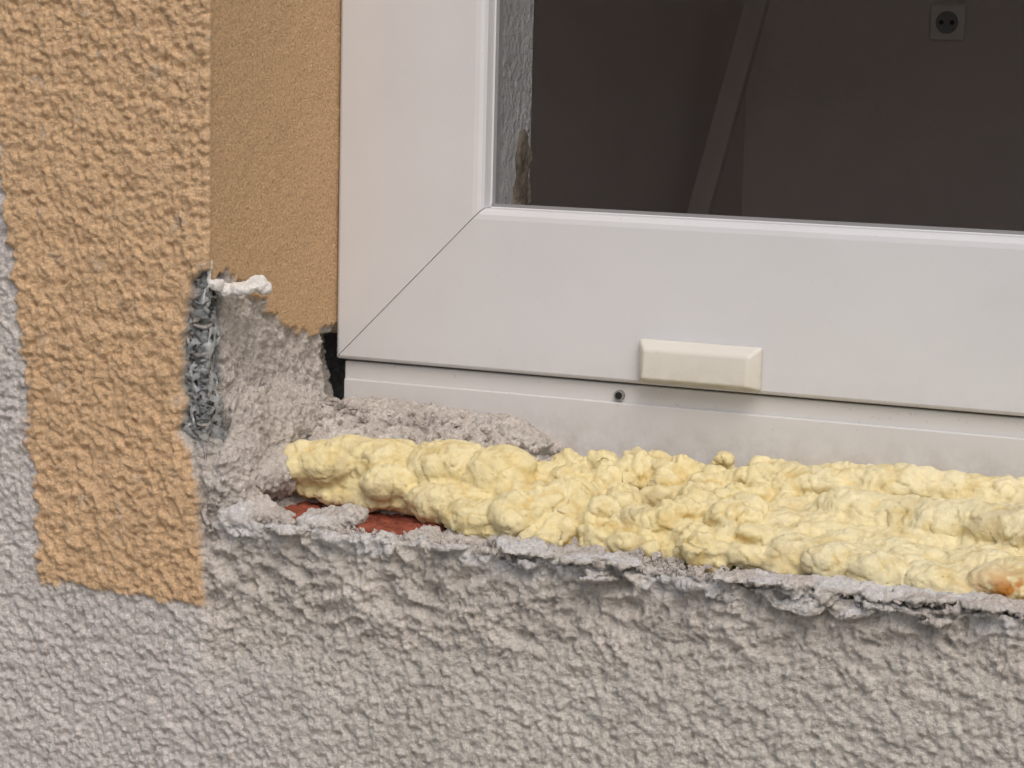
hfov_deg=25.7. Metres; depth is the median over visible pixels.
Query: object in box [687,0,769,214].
leaning plank
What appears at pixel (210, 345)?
metal corner bead
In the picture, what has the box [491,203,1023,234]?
gasket bottom
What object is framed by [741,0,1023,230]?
back wall
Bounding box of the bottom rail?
[338,207,1023,415]
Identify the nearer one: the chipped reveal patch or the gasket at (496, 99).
the gasket at (496, 99)
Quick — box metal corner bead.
[181,277,223,446]
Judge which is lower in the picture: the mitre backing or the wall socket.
the mitre backing
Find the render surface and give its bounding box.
[0,0,1023,767]
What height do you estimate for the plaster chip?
0.015 m
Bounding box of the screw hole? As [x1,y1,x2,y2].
[615,392,621,398]
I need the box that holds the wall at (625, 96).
[529,0,745,215]
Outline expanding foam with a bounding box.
[283,434,1023,606]
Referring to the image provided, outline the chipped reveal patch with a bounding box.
[513,128,532,204]
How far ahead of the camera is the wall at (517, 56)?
1.04 m
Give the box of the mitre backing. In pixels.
[339,217,473,354]
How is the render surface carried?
on the wall below
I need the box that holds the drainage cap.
[638,339,762,390]
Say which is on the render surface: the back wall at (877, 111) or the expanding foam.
the expanding foam
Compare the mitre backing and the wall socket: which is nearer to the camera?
the mitre backing
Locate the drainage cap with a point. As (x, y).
(703, 364)
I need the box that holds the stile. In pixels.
[337,0,502,356]
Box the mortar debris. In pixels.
[210,397,1023,620]
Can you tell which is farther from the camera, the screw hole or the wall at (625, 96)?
the wall at (625, 96)
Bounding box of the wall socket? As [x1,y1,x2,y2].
[929,4,966,40]
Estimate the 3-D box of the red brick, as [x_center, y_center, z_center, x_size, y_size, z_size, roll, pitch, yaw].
[-0.055,0.063,0.852,0.074,0.031,0.046,5,9,23]
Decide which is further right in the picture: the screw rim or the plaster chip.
the screw rim
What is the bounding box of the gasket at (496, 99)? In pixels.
[492,0,500,202]
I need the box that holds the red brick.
[283,501,446,535]
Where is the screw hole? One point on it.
(618, 395)
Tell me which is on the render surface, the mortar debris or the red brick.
the mortar debris
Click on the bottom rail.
(932, 319)
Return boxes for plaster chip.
[206,260,271,298]
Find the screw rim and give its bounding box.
[614,390,624,400]
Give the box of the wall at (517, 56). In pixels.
[323,0,533,399]
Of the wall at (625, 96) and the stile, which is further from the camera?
the wall at (625, 96)
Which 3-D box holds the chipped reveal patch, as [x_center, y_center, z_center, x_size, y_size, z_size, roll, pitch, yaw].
[0.005,-0.090,1.062,0.006,0.061,0.020,5,9,23]

